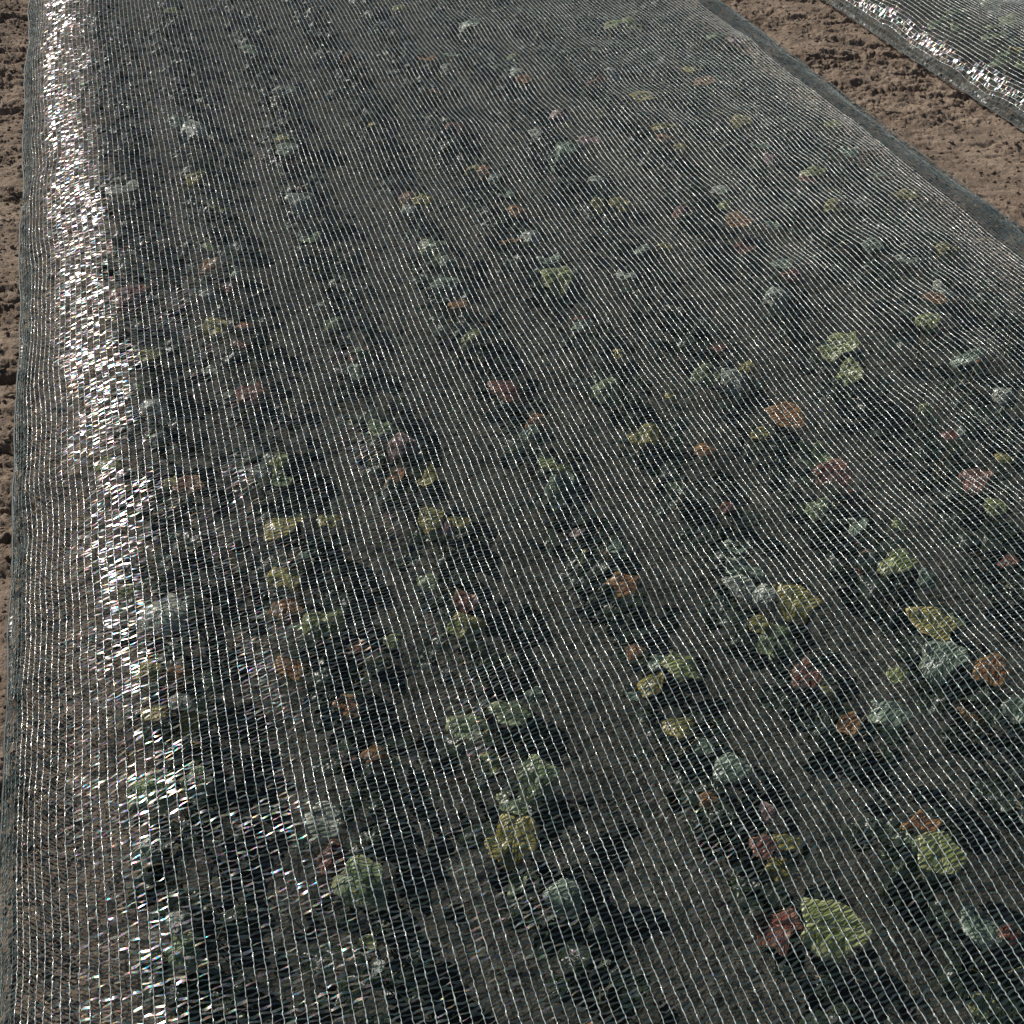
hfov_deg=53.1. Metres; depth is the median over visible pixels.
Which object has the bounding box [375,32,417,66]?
seedling
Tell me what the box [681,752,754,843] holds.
seedling
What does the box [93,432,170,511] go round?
seedling
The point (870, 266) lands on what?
seedling
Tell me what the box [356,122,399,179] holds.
seedling
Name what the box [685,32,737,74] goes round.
seedling
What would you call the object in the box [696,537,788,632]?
seedling
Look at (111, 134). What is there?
seedling
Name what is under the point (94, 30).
seedling
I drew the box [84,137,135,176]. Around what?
seedling
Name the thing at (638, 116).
seedling
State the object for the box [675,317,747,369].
seedling
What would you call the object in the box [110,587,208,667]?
seedling
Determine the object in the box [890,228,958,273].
seedling
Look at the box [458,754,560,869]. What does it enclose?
seedling
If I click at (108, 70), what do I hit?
seedling
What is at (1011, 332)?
seedling
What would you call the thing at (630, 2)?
seedling
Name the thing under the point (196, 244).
seedling
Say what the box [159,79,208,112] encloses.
seedling
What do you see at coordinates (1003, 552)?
seedling
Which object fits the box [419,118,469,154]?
seedling
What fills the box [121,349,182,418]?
seedling
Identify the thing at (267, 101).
seedling
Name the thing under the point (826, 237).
seedling
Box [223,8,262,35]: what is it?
seedling
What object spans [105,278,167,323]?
seedling
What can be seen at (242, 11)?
seedling
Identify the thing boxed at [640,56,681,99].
seedling
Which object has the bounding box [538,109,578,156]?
seedling
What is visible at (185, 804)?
seedling
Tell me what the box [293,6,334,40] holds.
seedling
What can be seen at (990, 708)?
seedling
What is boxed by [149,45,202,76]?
seedling
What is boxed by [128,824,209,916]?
seedling
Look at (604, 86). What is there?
seedling
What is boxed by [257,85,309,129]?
seedling
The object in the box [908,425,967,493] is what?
seedling
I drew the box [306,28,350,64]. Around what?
seedling
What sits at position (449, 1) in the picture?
seedling
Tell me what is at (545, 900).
seedling
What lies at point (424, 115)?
seedling
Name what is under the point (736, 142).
seedling
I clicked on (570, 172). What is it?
seedling
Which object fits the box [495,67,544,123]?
seedling
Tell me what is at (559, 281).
seedling
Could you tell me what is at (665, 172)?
seedling
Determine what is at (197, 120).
seedling
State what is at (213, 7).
seedling
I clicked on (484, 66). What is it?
seedling
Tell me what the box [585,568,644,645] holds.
seedling
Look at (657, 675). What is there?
seedling
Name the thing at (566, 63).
seedling
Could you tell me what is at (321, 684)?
seedling
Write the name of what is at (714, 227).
seedling
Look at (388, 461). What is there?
seedling
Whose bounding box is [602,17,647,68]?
seedling
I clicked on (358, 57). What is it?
seedling
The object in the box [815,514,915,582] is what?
seedling
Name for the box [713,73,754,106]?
seedling
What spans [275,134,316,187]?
seedling
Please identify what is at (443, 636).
seedling
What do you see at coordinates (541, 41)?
seedling
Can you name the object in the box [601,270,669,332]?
seedling
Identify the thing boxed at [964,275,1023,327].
seedling
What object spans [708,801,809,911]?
seedling
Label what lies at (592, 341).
seedling
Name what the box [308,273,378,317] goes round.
seedling
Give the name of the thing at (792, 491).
seedling
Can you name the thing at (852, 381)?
seedling
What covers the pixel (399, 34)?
seedling
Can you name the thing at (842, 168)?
seedling
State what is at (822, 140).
seedling
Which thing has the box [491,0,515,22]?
seedling
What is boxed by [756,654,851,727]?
seedling
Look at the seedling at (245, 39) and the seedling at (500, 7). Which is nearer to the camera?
the seedling at (245, 39)
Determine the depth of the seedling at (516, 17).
4.12 m
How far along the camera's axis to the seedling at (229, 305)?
2.57 m
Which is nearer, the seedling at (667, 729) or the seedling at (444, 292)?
the seedling at (667, 729)
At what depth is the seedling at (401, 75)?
3.69 m
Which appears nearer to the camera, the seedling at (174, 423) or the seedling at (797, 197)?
the seedling at (174, 423)
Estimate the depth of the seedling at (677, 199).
3.04 m
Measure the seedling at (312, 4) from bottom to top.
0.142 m
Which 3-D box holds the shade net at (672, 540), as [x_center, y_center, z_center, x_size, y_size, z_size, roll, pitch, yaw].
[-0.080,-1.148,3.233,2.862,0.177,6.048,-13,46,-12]
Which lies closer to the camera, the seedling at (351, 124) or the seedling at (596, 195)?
the seedling at (596, 195)
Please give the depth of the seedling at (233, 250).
2.75 m
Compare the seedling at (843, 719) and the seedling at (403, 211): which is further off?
the seedling at (403, 211)
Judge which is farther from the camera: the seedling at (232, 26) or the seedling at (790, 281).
the seedling at (232, 26)
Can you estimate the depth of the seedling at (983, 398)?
2.38 m
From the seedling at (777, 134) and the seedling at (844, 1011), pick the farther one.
the seedling at (777, 134)
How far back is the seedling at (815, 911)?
1.45 m
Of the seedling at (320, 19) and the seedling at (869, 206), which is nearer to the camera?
the seedling at (869, 206)
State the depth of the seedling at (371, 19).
4.06 m
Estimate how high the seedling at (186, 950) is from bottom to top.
0.173 m
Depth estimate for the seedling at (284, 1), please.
4.23 m
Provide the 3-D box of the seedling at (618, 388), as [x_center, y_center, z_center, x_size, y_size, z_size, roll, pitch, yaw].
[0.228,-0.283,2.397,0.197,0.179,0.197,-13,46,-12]
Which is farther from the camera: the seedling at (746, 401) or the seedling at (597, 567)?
the seedling at (746, 401)
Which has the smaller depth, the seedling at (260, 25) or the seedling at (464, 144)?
the seedling at (464, 144)
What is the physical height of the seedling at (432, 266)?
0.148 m
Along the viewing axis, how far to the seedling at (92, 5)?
4.25 m
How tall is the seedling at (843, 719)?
0.179 m
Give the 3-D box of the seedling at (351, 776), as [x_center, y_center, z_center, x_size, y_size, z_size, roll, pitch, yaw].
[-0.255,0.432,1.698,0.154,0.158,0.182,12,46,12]
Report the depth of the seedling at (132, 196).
3.14 m
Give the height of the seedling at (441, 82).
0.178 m
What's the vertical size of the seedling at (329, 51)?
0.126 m
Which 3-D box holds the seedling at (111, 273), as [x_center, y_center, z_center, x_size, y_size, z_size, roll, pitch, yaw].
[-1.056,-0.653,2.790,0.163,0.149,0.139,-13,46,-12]
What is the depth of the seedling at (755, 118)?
3.46 m
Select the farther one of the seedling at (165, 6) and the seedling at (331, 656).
the seedling at (165, 6)
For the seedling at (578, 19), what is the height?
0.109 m
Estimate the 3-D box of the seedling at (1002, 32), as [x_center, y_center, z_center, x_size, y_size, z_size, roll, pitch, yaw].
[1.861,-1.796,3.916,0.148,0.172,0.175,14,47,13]
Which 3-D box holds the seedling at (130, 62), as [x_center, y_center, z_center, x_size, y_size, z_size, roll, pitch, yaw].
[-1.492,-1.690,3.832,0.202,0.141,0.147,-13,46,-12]
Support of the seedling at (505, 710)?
on the ground
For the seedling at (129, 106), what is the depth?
3.51 m
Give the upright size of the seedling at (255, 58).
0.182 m
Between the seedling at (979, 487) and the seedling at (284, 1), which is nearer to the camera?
the seedling at (979, 487)
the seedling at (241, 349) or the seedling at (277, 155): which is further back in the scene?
the seedling at (277, 155)
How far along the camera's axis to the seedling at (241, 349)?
2.44 m
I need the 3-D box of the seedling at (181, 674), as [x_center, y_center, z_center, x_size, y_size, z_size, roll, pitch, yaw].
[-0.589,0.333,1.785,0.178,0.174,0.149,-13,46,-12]
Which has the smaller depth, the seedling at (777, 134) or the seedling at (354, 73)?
the seedling at (777, 134)
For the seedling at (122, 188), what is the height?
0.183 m
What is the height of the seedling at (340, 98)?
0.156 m
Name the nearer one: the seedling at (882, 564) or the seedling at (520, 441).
the seedling at (882, 564)
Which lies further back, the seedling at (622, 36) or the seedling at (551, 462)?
the seedling at (622, 36)
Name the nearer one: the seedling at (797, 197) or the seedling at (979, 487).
the seedling at (979, 487)
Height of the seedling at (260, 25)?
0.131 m
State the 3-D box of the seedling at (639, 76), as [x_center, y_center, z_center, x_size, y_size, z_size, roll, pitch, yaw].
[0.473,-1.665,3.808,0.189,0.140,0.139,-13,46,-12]
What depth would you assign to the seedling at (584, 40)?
3.99 m
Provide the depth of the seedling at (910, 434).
2.25 m
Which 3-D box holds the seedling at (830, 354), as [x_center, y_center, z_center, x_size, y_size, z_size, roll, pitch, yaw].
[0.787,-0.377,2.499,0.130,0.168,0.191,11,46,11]
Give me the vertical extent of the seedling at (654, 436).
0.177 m
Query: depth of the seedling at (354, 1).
4.26 m
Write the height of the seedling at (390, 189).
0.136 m
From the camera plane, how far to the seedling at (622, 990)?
1.46 m
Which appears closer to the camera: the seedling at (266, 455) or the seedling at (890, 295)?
the seedling at (266, 455)
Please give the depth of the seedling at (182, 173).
3.14 m
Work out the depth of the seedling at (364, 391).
2.40 m
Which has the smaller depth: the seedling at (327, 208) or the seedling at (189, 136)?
the seedling at (327, 208)
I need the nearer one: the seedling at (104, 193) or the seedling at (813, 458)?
the seedling at (813, 458)
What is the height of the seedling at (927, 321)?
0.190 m
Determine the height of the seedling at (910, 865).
0.192 m
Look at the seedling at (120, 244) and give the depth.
2.87 m
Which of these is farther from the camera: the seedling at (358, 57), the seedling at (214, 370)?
the seedling at (358, 57)
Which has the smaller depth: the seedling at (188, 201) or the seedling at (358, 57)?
the seedling at (188, 201)
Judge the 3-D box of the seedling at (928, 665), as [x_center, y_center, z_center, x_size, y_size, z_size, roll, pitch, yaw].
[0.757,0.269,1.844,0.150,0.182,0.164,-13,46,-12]
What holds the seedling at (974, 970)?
on the ground
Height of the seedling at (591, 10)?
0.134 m
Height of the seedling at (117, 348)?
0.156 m
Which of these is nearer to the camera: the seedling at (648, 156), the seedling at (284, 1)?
the seedling at (648, 156)
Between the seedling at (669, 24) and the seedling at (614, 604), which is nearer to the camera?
the seedling at (614, 604)
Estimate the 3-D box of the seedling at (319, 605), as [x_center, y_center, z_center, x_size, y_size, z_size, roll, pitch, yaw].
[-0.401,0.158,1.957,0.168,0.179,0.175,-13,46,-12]
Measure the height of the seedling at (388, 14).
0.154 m
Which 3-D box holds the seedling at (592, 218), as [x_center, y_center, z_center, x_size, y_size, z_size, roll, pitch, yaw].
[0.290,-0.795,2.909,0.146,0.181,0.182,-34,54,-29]
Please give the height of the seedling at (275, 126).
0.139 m
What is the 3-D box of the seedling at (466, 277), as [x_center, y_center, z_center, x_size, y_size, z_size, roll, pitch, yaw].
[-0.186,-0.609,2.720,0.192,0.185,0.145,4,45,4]
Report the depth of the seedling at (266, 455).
2.27 m
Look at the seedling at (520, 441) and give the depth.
2.20 m
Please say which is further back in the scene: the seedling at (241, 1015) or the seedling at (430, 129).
the seedling at (430, 129)
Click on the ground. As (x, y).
(894, 75)
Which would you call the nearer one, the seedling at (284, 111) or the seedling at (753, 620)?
the seedling at (753, 620)
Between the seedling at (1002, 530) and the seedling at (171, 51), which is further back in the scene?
the seedling at (171, 51)
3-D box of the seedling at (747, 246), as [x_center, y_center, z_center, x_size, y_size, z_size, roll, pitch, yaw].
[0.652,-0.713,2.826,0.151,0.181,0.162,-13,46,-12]
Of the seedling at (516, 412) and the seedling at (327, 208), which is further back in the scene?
the seedling at (327, 208)
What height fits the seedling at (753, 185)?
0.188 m
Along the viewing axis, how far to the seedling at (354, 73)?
3.63 m
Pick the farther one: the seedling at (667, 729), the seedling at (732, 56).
the seedling at (732, 56)
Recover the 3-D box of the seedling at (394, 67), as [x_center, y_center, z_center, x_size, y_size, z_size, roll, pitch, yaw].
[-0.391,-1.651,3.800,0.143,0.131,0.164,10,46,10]
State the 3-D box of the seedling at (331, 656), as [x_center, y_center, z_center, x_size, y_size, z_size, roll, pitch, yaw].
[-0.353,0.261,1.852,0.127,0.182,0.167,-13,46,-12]
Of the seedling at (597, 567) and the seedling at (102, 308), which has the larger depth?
the seedling at (102, 308)
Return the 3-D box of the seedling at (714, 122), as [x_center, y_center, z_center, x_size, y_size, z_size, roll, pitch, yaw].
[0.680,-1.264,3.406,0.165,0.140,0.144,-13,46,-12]
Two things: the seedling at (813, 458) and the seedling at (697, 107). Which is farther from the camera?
the seedling at (697, 107)
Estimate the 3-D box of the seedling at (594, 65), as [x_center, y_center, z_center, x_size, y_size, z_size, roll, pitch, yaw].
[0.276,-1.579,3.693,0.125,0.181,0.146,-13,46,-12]
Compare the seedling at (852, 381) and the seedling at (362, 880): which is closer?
the seedling at (362, 880)
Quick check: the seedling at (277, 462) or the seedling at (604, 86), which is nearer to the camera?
the seedling at (277, 462)
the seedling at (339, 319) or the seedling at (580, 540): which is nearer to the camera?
the seedling at (580, 540)
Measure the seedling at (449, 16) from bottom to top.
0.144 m
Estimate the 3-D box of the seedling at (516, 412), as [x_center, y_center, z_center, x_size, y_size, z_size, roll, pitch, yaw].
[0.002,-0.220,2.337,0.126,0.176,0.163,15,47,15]
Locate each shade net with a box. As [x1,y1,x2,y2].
[0,0,1023,1023]
[825,0,1023,130]
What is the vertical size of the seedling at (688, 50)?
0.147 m
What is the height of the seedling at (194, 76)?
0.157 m
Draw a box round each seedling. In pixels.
[70,4,123,38]
[73,0,111,10]
[78,57,141,94]
[78,68,125,113]
[84,0,119,30]
[84,28,129,63]
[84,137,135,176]
[85,180,146,237]
[86,19,123,47]
[86,170,142,220]
[88,44,142,74]
[91,89,141,127]
[91,106,130,146]
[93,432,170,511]
[95,117,147,156]
[95,159,151,201]
[95,217,150,264]
[95,235,152,286]
[99,284,176,346]
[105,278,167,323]
[107,332,181,379]
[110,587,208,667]
[111,385,181,456]
[113,534,204,599]
[120,658,223,744]
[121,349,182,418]
[122,743,222,853]
[124,678,224,776]
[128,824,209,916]
[135,475,204,551]
[135,903,258,1009]
[140,0,183,25]
[148,7,197,47]
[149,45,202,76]
[151,29,205,70]
[156,0,170,19]
[159,15,190,43]
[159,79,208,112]
[160,94,212,119]
[161,59,206,103]
[161,112,220,155]
[165,973,245,1023]
[167,115,222,170]
[175,224,238,273]
[176,165,227,190]
[182,171,237,225]
[183,243,241,297]
[185,190,250,242]
[192,318,269,383]
[195,269,264,339]
[201,365,287,434]
[208,0,239,14]
[216,0,253,20]
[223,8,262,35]
[227,17,270,44]
[233,429,295,477]
[234,27,266,62]
[236,45,285,91]
[239,48,284,78]
[243,451,300,521]
[244,75,282,117]
[249,507,354,576]
[256,113,304,149]
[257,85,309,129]
[260,551,348,625]
[261,134,304,170]
[273,641,388,733]
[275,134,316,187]
[278,170,326,220]
[282,0,311,7]
[282,192,338,248]
[285,611,355,686]
[289,0,320,24]
[289,231,351,291]
[292,801,397,934]
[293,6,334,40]
[295,10,332,47]
[300,902,439,1017]
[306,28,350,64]
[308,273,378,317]
[310,727,411,821]
[312,46,347,71]
[312,313,355,355]
[324,75,363,121]
[330,53,364,84]
[330,347,402,405]
[330,398,411,446]
[334,53,378,100]
[343,0,374,17]
[343,111,391,160]
[346,98,391,139]
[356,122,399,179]
[358,1013,391,1023]
[359,6,403,39]
[361,5,411,53]
[361,419,428,481]
[365,0,391,20]
[373,432,445,516]
[374,175,420,215]
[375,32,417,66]
[383,612,522,700]
[386,45,424,78]
[386,191,447,246]
[391,57,435,95]
[395,507,490,588]
[405,222,465,281]
[408,239,476,311]
[411,53,462,106]
[412,89,458,129]
[412,276,478,340]
[412,569,482,639]
[417,0,461,29]
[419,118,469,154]
[431,0,451,13]
[431,299,504,360]
[435,122,482,174]
[440,3,480,38]
[441,20,479,50]
[441,686,548,799]
[444,328,515,396]
[450,18,486,69]
[458,156,509,206]
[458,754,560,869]
[460,173,523,230]
[473,49,509,85]
[479,191,544,255]
[484,836,587,961]
[487,54,531,97]
[487,380,548,436]
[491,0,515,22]
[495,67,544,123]
[496,230,558,282]
[498,413,556,486]
[505,0,535,33]
[507,94,547,138]
[508,454,586,524]
[510,129,566,181]
[514,6,553,39]
[519,16,569,57]
[530,32,568,68]
[530,253,592,322]
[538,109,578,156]
[543,504,625,571]
[544,135,604,200]
[544,916,650,1023]
[548,47,585,83]
[555,315,611,372]
[555,535,630,593]
[563,175,631,236]
[565,0,616,26]
[569,349,659,424]
[572,47,607,87]
[573,14,610,40]
[576,197,642,255]
[577,67,626,118]
[581,15,623,52]
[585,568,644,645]
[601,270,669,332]
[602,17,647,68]
[611,91,667,148]
[615,43,663,82]
[616,628,704,725]
[618,393,688,466]
[619,0,644,11]
[624,0,664,29]
[625,242,677,304]
[625,692,731,796]
[635,122,684,178]
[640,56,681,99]
[642,134,694,192]
[648,3,689,40]
[650,443,737,519]
[656,17,701,54]
[659,302,708,353]
[660,67,703,115]
[661,174,720,220]
[667,76,716,126]
[670,24,713,67]
[672,185,737,259]
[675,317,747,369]
[675,501,762,562]
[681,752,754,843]
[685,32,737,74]
[686,344,765,419]
[690,108,744,150]
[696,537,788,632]
[708,36,751,89]
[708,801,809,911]
[710,113,753,173]
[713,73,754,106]
[716,574,821,660]
[726,211,780,282]
[735,84,780,116]
[735,880,873,1004]
[740,142,791,203]
[741,401,830,491]
[751,100,794,139]
[751,259,795,312]
[755,268,818,340]
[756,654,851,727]
[764,115,818,161]
[772,165,829,225]
[779,458,872,553]
[789,198,856,264]
[799,1002,856,1023]
[800,119,847,178]
[802,667,915,778]
[805,331,861,384]
[810,354,891,411]
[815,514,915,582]
[820,146,879,199]
[830,237,898,303]
[845,807,968,907]
[850,172,906,224]
[854,539,936,637]
[865,188,926,249]
[866,254,923,317]
[869,403,940,464]
[884,279,966,360]
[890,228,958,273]
[895,604,984,716]
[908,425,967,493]
[912,241,969,294]
[926,899,1023,1023]
[927,8,967,51]
[935,348,1016,421]
[936,498,1017,573]
[938,653,1023,748]
[941,452,1016,519]
[955,548,1023,603]
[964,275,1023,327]
[967,388,1023,451]
[970,740,1023,823]
[975,306,1023,357]
[977,0,1001,21]
[981,13,1019,59]
[988,47,1023,89]
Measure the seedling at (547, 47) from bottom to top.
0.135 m
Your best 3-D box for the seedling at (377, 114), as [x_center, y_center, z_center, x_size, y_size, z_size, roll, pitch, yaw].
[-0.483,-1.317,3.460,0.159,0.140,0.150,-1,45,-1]
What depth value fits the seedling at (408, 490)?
2.12 m
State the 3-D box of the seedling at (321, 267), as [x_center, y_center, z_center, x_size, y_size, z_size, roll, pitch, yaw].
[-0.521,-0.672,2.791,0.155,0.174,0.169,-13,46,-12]
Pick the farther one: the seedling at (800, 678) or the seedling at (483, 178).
the seedling at (483, 178)
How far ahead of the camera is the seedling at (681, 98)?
3.57 m
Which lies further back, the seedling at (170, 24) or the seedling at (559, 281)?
the seedling at (170, 24)
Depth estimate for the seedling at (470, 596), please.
1.90 m
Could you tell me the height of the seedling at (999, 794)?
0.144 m
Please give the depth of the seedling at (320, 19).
3.97 m
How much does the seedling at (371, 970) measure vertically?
0.167 m
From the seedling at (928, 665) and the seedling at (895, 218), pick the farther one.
the seedling at (895, 218)
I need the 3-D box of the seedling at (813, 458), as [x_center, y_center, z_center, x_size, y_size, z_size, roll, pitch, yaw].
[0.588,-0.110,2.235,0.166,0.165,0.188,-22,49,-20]
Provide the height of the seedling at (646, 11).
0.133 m
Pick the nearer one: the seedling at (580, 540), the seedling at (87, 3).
the seedling at (580, 540)
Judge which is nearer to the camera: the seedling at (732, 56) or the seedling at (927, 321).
the seedling at (927, 321)
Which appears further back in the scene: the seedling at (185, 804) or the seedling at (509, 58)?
the seedling at (509, 58)
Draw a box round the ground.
[0,0,1023,1023]
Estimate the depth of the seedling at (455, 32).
3.96 m
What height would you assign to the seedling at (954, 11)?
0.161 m
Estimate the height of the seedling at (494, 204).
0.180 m
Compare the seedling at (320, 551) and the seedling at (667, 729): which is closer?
the seedling at (667, 729)
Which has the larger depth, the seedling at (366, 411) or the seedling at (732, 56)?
the seedling at (732, 56)
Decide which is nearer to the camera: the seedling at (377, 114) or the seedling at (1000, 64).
the seedling at (377, 114)
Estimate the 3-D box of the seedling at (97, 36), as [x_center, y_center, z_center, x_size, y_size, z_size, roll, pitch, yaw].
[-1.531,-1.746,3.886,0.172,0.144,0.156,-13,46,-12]
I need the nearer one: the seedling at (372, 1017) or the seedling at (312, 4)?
the seedling at (372, 1017)
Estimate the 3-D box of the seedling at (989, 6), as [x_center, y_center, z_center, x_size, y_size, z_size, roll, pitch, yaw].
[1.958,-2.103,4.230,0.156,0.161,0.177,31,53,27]
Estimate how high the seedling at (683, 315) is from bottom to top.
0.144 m
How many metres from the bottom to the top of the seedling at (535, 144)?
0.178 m
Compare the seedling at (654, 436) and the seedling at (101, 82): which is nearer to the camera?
the seedling at (654, 436)
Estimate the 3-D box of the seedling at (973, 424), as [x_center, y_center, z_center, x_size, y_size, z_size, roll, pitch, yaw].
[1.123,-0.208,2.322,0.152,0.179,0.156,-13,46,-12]
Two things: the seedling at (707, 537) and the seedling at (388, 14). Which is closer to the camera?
the seedling at (707, 537)
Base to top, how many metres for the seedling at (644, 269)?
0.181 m
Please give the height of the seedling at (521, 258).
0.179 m
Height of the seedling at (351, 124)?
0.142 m
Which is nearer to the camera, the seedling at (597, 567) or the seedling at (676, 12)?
the seedling at (597, 567)
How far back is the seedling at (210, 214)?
2.95 m
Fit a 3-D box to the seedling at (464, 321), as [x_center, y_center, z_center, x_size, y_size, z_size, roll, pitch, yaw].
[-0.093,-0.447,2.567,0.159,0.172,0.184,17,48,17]
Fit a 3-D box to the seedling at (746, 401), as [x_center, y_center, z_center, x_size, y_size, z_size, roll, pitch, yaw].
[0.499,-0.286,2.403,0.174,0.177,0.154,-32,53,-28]
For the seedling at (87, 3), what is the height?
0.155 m
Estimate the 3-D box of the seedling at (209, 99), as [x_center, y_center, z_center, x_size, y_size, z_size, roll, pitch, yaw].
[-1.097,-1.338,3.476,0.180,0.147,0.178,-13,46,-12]
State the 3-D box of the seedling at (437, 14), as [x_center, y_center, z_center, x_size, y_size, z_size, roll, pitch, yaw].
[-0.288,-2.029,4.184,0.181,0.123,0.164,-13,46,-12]
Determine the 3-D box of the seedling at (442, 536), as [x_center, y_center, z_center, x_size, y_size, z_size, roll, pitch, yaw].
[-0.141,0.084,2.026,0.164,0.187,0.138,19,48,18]
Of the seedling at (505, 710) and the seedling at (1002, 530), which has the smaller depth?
the seedling at (505, 710)
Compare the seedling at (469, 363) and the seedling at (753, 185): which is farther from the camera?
the seedling at (753, 185)
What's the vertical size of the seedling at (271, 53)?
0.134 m
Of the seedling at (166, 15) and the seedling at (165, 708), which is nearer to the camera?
the seedling at (165, 708)
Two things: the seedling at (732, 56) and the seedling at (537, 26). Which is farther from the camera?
the seedling at (537, 26)
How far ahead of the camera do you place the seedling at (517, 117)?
3.42 m
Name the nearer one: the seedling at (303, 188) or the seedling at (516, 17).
the seedling at (303, 188)
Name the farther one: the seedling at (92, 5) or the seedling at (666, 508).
the seedling at (92, 5)
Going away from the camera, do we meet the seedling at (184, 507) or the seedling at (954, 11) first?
the seedling at (184, 507)
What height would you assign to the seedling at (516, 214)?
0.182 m
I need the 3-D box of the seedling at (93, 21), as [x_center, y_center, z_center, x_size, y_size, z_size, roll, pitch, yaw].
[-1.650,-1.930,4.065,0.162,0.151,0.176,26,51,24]
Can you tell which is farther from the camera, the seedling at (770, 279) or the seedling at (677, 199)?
the seedling at (677, 199)
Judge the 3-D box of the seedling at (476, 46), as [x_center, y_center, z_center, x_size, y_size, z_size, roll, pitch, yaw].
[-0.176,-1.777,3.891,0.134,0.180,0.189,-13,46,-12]
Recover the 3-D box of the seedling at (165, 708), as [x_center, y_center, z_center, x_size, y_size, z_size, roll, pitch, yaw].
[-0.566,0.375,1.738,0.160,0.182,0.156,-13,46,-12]
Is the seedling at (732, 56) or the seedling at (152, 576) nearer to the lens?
the seedling at (152, 576)
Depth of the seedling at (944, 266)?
2.72 m
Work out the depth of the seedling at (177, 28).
4.05 m
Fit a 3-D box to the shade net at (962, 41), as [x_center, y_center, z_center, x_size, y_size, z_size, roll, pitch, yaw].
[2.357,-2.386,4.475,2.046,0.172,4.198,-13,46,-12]
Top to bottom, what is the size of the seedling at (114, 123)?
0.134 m
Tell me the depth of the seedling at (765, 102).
3.54 m

